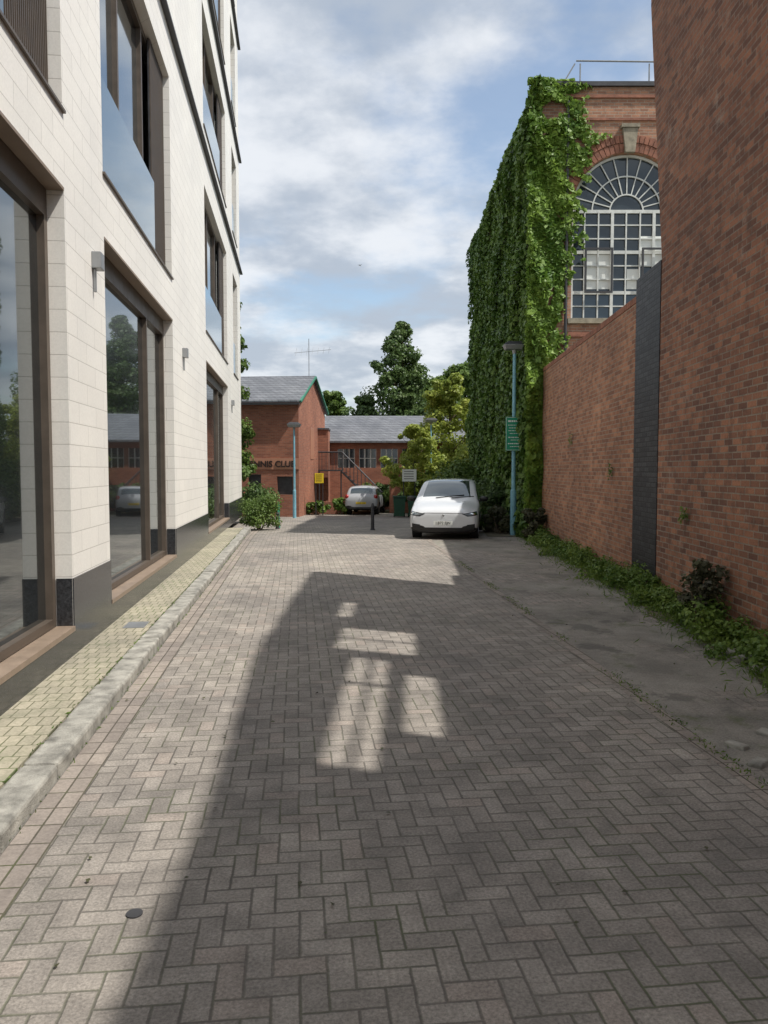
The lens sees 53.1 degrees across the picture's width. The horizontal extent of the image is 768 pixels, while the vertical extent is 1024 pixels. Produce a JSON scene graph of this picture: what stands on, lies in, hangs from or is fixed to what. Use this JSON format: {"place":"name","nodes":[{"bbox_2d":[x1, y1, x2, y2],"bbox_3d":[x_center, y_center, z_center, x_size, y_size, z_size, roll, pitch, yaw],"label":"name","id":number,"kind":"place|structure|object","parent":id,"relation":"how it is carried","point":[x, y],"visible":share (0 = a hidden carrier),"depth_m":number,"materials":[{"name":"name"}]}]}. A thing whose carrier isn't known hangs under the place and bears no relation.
{"place":"outdoors","nodes":[
{"label":"outdoors","id":0,"kind":"place"},
{"bbox_2d":[0,528,242,788],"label":"pavement","id":1,"kind":"structure","parent":0,"point":[31,719],"depth_m":6.81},
{"bbox_2d":[123,621,149,627],"bbox_3d":[-2.896,1.318,8.991,0.240,0.005,0.350,0,3,-6],"label":"access cover","id":2,"kind":"object","parent":1,"relation":"on","point":[135,624],"visible":1,"depth_m":9.00,"materials":[{"name":"grey metal"}]},
{"bbox_2d":[122,510,445,696],"bbox_3d":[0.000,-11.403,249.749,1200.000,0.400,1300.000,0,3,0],"label":"ground","id":3,"kind":"structure","parent":0,"point":[366,511],"depth_m":42.39,"materials":[{"name":"grey stone"}]},
{"bbox_2d":[0,0,241,662],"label":"walls","id":4,"kind":"structure","parent":3,"relation":"on","point":[87,212],"depth_m":8.89,"materials":[{"name":"white brick"}]},
{"bbox_2d":[0,111,227,386],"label":"soffits","id":5,"kind":"object","parent":4,"relation":"attached to","point":[15,142],"visible":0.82,"depth_m":7.11,"materials":[{"name":"brown metal"}]},
{"bbox_2d":[0,497,241,715],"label":"granite plinth","id":6,"kind":"structure","parent":4,"relation":"attached to","point":[88,609],"depth_m":8.21,"materials":[{"name":"grey stone"}]},
{"bbox_2d":[0,0,242,684],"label":"window frames","id":7,"kind":"structure","parent":4,"relation":"attached to","point":[24,22],"depth_m":10.64,"materials":[{"name":"brown metal"}]},
{"bbox_2d":[0,0,221,646],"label":"glazing","id":8,"kind":"structure","parent":7,"relation":"in","point":[22,589],"depth_m":9.80,"materials":[{"name":"clear glass"}]},
{"bbox_2d":[0,0,235,373],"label":"glass balustrades","id":9,"kind":"object","parent":7,"relation":"attached to","point":[125,169],"visible":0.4,"depth_m":10.81,"materials":[{"name":"grey"}]},
{"bbox_2d":[91,251,234,412],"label":"wall lights","id":10,"kind":"object","parent":4,"relation":"attached to","point":[97,259],"depth_m":8.33,"materials":[{"name":"grey metal"}]},
{"bbox_2d":[241,383,324,516],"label":"walls","id":11,"kind":"structure","parent":3,"relation":"on","point":[273,437],"depth_m":38.07,"materials":[{"name":"red brick"}]},
{"bbox_2d":[249,427,313,494],"bbox_3d":[-5.708,-2.225,40.154,3.420,4.500,4.240,0,3,5],"label":"door window and fascia","id":12,"kind":"structure","parent":11,"relation":"attached to","point":[285,485],"depth_m":38.17,"materials":[{"name":"grey metal"}]},
{"bbox_2d":[250,461,295,466],"bbox_3d":[-5.635,-2.371,37.989,2.579,0.318,0.020,0,3,5],"label":"sign lettering","id":13,"kind":"object","parent":12,"relation":"attached to","point":[260,463],"visible":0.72,"depth_m":37.97,"materials":[{"name":"paint"}]},
{"bbox_2d":[241,376,326,414],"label":"roof","id":14,"kind":"structure","parent":11,"relation":"on","point":[278,388],"depth_m":39.80,"materials":[{"name":"stone"}]},
{"bbox_2d":[241,376,328,414],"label":"bargeboards and gutter","id":15,"kind":"object","parent":14,"relation":"attached to","point":[304,395],"visible":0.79,"depth_m":37.73,"materials":[{"name":"green wood"}]},
{"bbox_2d":[295,339,330,355],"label":"tv aerial","id":16,"kind":"object","parent":14,"relation":"on","point":[311,351],"visible":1,"depth_m":41.57,"materials":[{"name":"grey metal"}]},
{"bbox_2d":[322,390,348,415],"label":"broadleaf tree","id":17,"kind":"object","parent":3,"relation":"on","point":[335,402],"visible":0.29,"depth_m":65.09,"materials":[{"name":"green plant"}]},
{"bbox_2d":[318,451,382,511],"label":"metal fire escape stair","id":18,"kind":"object","parent":3,"relation":"on","point":[343,473],"visible":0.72,"depth_m":42.07,"materials":[{"name":"metal"}]},
{"bbox_2d":[310,486,407,513],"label":"garden wall","id":19,"kind":"structure","parent":3,"relation":"on","point":[395,491],"depth_m":41.60,"materials":[{"name":"red brick"}]},
{"bbox_2d":[341,394,380,415],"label":"broadleaf tree","id":20,"kind":"object","parent":3,"relation":"on","point":[361,407],"visible":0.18,"depth_m":61.21,"materials":[{"name":"green plant"}]},
{"bbox_2d":[362,482,387,510],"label":"dark shrub","id":21,"kind":"object","parent":3,"relation":"on","point":[370,484],"visible":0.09,"depth_m":43.39,"materials":[{"name":"green plant"}]},
{"bbox_2d":[375,482,389,511],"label":"dark shrub","id":22,"kind":"object","parent":3,"relation":"on","point":[379,485],"visible":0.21,"depth_m":42.83,"materials":[{"name":"green plant"}]},
{"bbox_2d":[359,321,433,415],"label":"broadleaf tree","id":23,"kind":"object","parent":3,"relation":"on","point":[406,375],"visible":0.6,"depth_m":58.47,"materials":[{"name":"green plant"}]},
{"bbox_2d":[382,488,410,501],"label":"dark shrub","id":24,"kind":"object","parent":3,"relation":"on","point":[386,495],"visible":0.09,"depth_m":41.80,"materials":[{"name":"green plant"}]},
{"bbox_2d":[397,481,418,502],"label":"dark shrub","id":25,"kind":"object","parent":3,"relation":"on","point":[401,492],"visible":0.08,"depth_m":40.71,"materials":[{"name":"green plant"}]},
{"bbox_2d":[389,376,444,413],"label":"broadleaf tree","id":26,"kind":"object","parent":3,"relation":"on","point":[429,383],"visible":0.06,"depth_m":64.75,"materials":[{"name":"green plant"}]},
{"bbox_2d":[404,372,469,489],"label":"lime green tree","id":27,"kind":"object","parent":3,"relation":"on","point":[449,408],"visible":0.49,"depth_m":41.79,"materials":[{"name":"green plant"}]},
{"bbox_2d":[426,360,471,412],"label":"broadleaf tree","id":28,"kind":"object","parent":3,"relation":"on","point":[462,369],"visible":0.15,"depth_m":56.48,"materials":[{"name":"green plant"}]},
{"bbox_2d":[490,60,661,480],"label":"ivy covered brick hall","id":29,"kind":"structure","parent":3,"relation":"on","point":[618,197],"depth_m":21.32,"materials":[{"name":"brown brick"}]},
{"bbox_2d":[464,73,611,537],"bbox_3d":[4.957,-5.797,28.401,2.612,13.113,15.488,0,3,0],"label":"ivy","id":30,"kind":"object","parent":29,"relation":"attached to","point":[513,288],"visible":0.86,"depth_m":21.48,"materials":[{"name":"green plant"}]},
{"bbox_2d":[542,304,635,577],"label":"boundary brick wall","id":31,"kind":"structure","parent":3,"relation":"on","point":[588,392],"depth_m":15.38,"materials":[{"name":"brown brick"}]},
{"bbox_2d":[543,297,635,371],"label":"coping bricks","id":32,"kind":"object","parent":31,"relation":"on","point":[620,311],"visible":0.41,"depth_m":15.25,"materials":[{"name":"brown brick"}]},
{"bbox_2d":[568,433,688,523],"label":"wall face weeds","id":33,"kind":"object","parent":31,"relation":"attached to","point":[683,515],"depth_m":10.27,"materials":[{"name":"green plant"}]},
{"bbox_2d":[632,260,661,582],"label":"tarred pier","id":34,"kind":"structure","parent":3,"relation":"on","point":[646,398],"depth_m":11.94,"materials":[{"name":"brick"}]},
{"bbox_2d":[651,0,767,636],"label":"tall brick wall","id":35,"kind":"structure","parent":3,"relation":"on","point":[710,59],"depth_m":9.31,"materials":[{"name":"brown brick"}]},
{"bbox_2d":[0,513,767,1023],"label":"block paved road","id":36,"kind":"structure","parent":0,"point":[494,883],"depth_m":4.00,"materials":[{"name":"grey brick"}]},
{"bbox_2d":[0,527,250,854],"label":"kerb","id":37,"kind":"structure","parent":36,"relation":"on","point":[26,788],"depth_m":5.56,"materials":[{"name":"stone"}]},
{"bbox_2d":[0,529,258,919],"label":"road edge course","id":38,"kind":"object","parent":36,"relation":"on","point":[22,854],"visible":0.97,"depth_m":4.90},
{"bbox_2d":[126,908,142,918],"bbox_3d":[-1.070,1.721,3.298,0.069,0.006,0.069,0,3,0],"label":"paving stud","id":39,"kind":"object","parent":36,"relation":"on","point":[134,913],"visible":1,"depth_m":3.29,"materials":[{"name":"grey metal"}]},
{"bbox_2d":[240,302,256,481],"bbox_3d":[-7.327,-4.732,34.271,3.145,10.176,3.226,0,3,0],"label":"tall thin tree","id":40,"kind":"object","parent":36,"relation":"on","point":[247,431],"visible":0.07,"depth_m":34.56,"materials":[{"name":"green plant"}]},
{"bbox_2d":[235,491,283,529],"bbox_3d":[-4.189,-0.047,25.664,1.601,1.337,1.610,-2,4,-36],"label":"clipped hedge bush","id":41,"kind":"object","parent":36,"relation":"on","point":[257,511],"visible":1,"depth_m":25.44,"materials":[{"name":"green plant"}]},
{"bbox_2d":[242,481,279,517],"bbox_3d":[-5.464,-0.405,31.646,2.300,1.782,2.551,0,3,0],"label":"dark shrub","id":42,"kind":"object","parent":36,"relation":"on","point":[250,493],"visible":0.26,"depth_m":31.09,"materials":[{"name":"green plant"}]},
{"bbox_2d":[287,422,300,517],"bbox_3d":[-4.250,-1.978,36.446,0.648,4.532,0.390,0,3,0],"label":"street lamp","id":43,"kind":"object","parent":36,"relation":"on","point":[293,424],"visible":0.98,"depth_m":36.39,"materials":[{"name":"blue metal"}]},
{"bbox_2d":[306,500,331,514],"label":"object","id":44,"kind":"object","parent":36,"relation":"on","point":[309,506],"visible":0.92,"depth_m":39.75,"materials":[{"name":"green plant"}]},
{"bbox_2d":[315,473,323,514],"bbox_3d":[-3.300,-0.897,39.219,0.450,2.150,0.068,0,3,0],"label":"yellow notice sign","id":45,"kind":"object","parent":36,"relation":"on","point":[319,477],"visible":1,"depth_m":39.15,"materials":[{"name":"metal"}]},
{"bbox_2d":[332,497,347,514],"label":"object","id":46,"kind":"object","parent":36,"relation":"on","point":[338,504],"visible":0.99,"depth_m":39.79,"materials":[{"name":"green plant"}]},
{"bbox_2d":[345,485,384,513],"bbox_3d":[-0.968,-0.701,41.554,2.120,1.506,4.153,0,3,6],"label":"parked silver hatchback","id":47,"kind":"object","parent":36,"relation":"on","point":[361,497],"visible":0.97,"depth_m":39.64,"materials":[{"name":"grey paint"}]},
{"bbox_2d":[370,503,374,529],"bbox_3d":[-0.380,0.153,25.646,0.159,0.900,0.159,0,3,0],"label":"bollard","id":48,"kind":"object","parent":36,"relation":"on","point":[372,516],"visible":0.95,"depth_m":25.60,"materials":[{"name":"grey metal"}]},
{"bbox_2d":[3,533,767,841],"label":"paving joint grass","id":49,"kind":"structure","parent":36,"relation":"on","point":[637,690],"depth_m":6.38,"materials":[{"name":"green plant"}]},
{"bbox_2d":[393,496,405,516],"bbox_3d":[0.750,-0.269,37.661,0.640,1.037,0.841,0,3,0],"label":"wheelie bin","id":50,"kind":"object","parent":36,"relation":"on","point":[399,505],"visible":1,"depth_m":37.30,"materials":[{"name":"plastic"}]},
{"bbox_2d":[402,469,415,516],"bbox_3d":[1.250,-0.932,38.015,0.700,2.350,0.068,0,3,0],"label":"white club sign","id":51,"kind":"object","parent":36,"relation":"on","point":[408,474],"visible":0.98,"depth_m":37.94,"materials":[{"name":"metal"}]},
{"bbox_2d":[54,540,765,966],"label":"fallen leaves","id":52,"kind":"object","parent":36,"relation":"on","point":[460,760],"visible":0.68,"depth_m":5.22,"materials":[{"name":"brown plant"}]},
{"bbox_2d":[407,496,416,516],"bbox_3d":[1.450,-0.263,37.461,0.640,1.037,0.841,0,3,0],"label":"wheelie bin","id":53,"kind":"object","parent":36,"relation":"on","point":[410,504],"visible":0.4,"depth_m":37.10,"materials":[{"name":"plastic"}]},
{"bbox_2d":[379,424,445,497],"bbox_3d":[1.440,-2.127,38.890,3.445,4.646,2.835,0,3,0],"label":"lime green tree","id":54,"kind":"object","parent":36,"relation":"on","point":[425,444],"visible":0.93,"depth_m":38.30,"materials":[{"name":"green plant"}]},
{"bbox_2d":[425,418,437,462],"bbox_3d":[2.450,-2.384,40.130,0.648,5.020,0.390,0,3,0],"label":"street lamp","id":55,"kind":"object","parent":36,"relation":"on","point":[430,420],"visible":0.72,"depth_m":39.86,"materials":[{"name":"blue metal"}]},
{"bbox_2d":[418,470,444,488],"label":"dark shrub","id":56,"kind":"object","parent":36,"relation":"on","point":[432,473],"visible":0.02,"depth_m":39.38,"materials":[{"name":"green plant"}]},
{"bbox_2d":[426,537,767,801],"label":"paving edge course","id":57,"kind":"object","parent":36,"relation":"on","point":[752,783],"visible":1,"depth_m":6.24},
{"bbox_2d":[317,416,467,509],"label":"slate roof pavilion","id":58,"kind":"structure","parent":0,"point":[364,444],"depth_m":44.98,"materials":[{"name":"red brick"}]},
{"bbox_2d":[338,449,439,467],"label":"windows","id":59,"kind":"structure","parent":58,"relation":"in","point":[367,457],"depth_m":45.00,"materials":[{"name":"white glass"}]},
{"bbox_2d":[237,0,653,415],"label":"sky","id":60,"kind":"structure","parent":0,"point":[374,135],"materials":[{"name":"blue"}]},
{"bbox_2d":[482,526,514,535],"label":"planting bed soil","id":61,"kind":"structure","parent":0,"point":[490,533],"depth_m":23.45,"materials":[{"name":"brown soil"}]},
{"bbox_2d":[434,443,468,478],"bbox_3d":[4.309,-1.636,37.845,3.353,3.798,3.440,-2,4,-34],"label":"dark shrub","id":62,"kind":"object","parent":61,"relation":"on","point":[463,455],"visible":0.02,"depth_m":37.47,"materials":[{"name":"green plant"}]},
{"bbox_2d":[433,457,478,478],"bbox_3d":[3.476,-0.992,32.893,2.898,2.798,3.614,0,3,0],"label":"dark shrub","id":63,"kind":"object","parent":61,"relation":"on","point":[465,471],"visible":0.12,"depth_m":32.45,"materials":[{"name":"green plant"}]},
{"bbox_2d":[468,476,489,509],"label":"dark shrub","id":64,"kind":"object","parent":61,"relation":"on","point":[483,484],"visible":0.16,"depth_m":28.70,"materials":[{"name":"green plant"}]},
{"bbox_2d":[479,506,499,531],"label":"dark shrub","id":65,"kind":"object","parent":61,"relation":"on","point":[483,524],"visible":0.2,"depth_m":24.35,"materials":[{"name":"green plant"}]},
{"bbox_2d":[481,483,507,529],"bbox_3d":[3.751,-0.164,25.442,1.201,1.575,1.381,0,3,0],"label":"dark shrub","id":66,"kind":"object","parent":61,"relation":"on","point":[495,494],"visible":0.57,"depth_m":25.19,"materials":[{"name":"green plant"}]},
{"bbox_2d":[482,504,509,532],"bbox_3d":[3.557,0.218,23.708,1.053,0.918,0.886,2,4,37],"label":"purple shrub","id":67,"kind":"object","parent":61,"relation":"on","point":[504,524],"visible":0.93,"depth_m":23.60,"materials":[{"name":"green plant"}]},
{"bbox_2d":[503,341,524,534],"bbox_3d":[3.800,-2.133,22.518,0.648,5.655,0.390,0,3,0],"label":"street lamp","id":68,"kind":"object","parent":61,"relation":"on","point":[514,347],"visible":0.82,"depth_m":22.48,"materials":[{"name":"teal metal"}]},
{"bbox_2d":[505,417,522,450],"bbox_3d":[3.800,-2.277,22.443,0.540,0.980,0.234,0,3,0],"label":"green parking sign","id":69,"kind":"object","parent":68,"relation":"attached to","point":[511,440],"visible":0.72,"depth_m":22.33,"materials":[{"name":"metal"}]},
{"bbox_2d":[520,507,546,536],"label":"bush","id":70,"kind":"object","parent":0,"point":[539,517],"visible":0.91,"depth_m":20.55,"materials":[{"name":"green plant"}]},
{"bbox_2d":[430,530,767,786],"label":"worn side paving","id":71,"kind":"structure","parent":0,"point":[604,634],"depth_m":8.47,"materials":[{"name":"grey concrete"}]},
{"bbox_2d":[407,478,487,537],"bbox_3d":[1.987,-0.174,23.343,2.380,1.673,4.788,0,3,9],"label":"parked white car","id":72,"kind":"object","parent":71,"relation":"on","point":[451,506],"visible":1,"depth_m":21.48,"materials":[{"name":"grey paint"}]},
{"bbox_2d":[722,647,767,769],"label":"broken pavers","id":73,"kind":"object","parent":71,"relation":"on","point":[760,763],"visible":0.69,"depth_m":5.29,"materials":[{"name":"stone"}]},
{"bbox_2d":[502,535,767,699],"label":"wall foot grass","id":74,"kind":"structure","parent":0,"point":[668,618],"depth_m":9.66,"materials":[{"name":"green plant"}]},
{"bbox_2d":[520,523,767,682],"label":"wall foot weeds","id":75,"kind":"object","parent":74,"relation":"on","point":[746,641],"depth_m":9.56,"materials":[{"name":"green plant"}]},
{"bbox_2d":[633,572,662,591],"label":"bush","id":76,"kind":"object","parent":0,"point":[647,577],"visible":0.77,"depth_m":11.28,"materials":[{"name":"green plant"}]},
{"bbox_2d":[676,558,729,626],"bbox_3d":[3.722,0.975,9.074,0.583,0.897,0.862,0,3,0],"label":"bush","id":77,"kind":"object","parent":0,"point":[710,587],"visible":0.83,"depth_m":8.95,"materials":[{"name":"green plant"}]}
]}

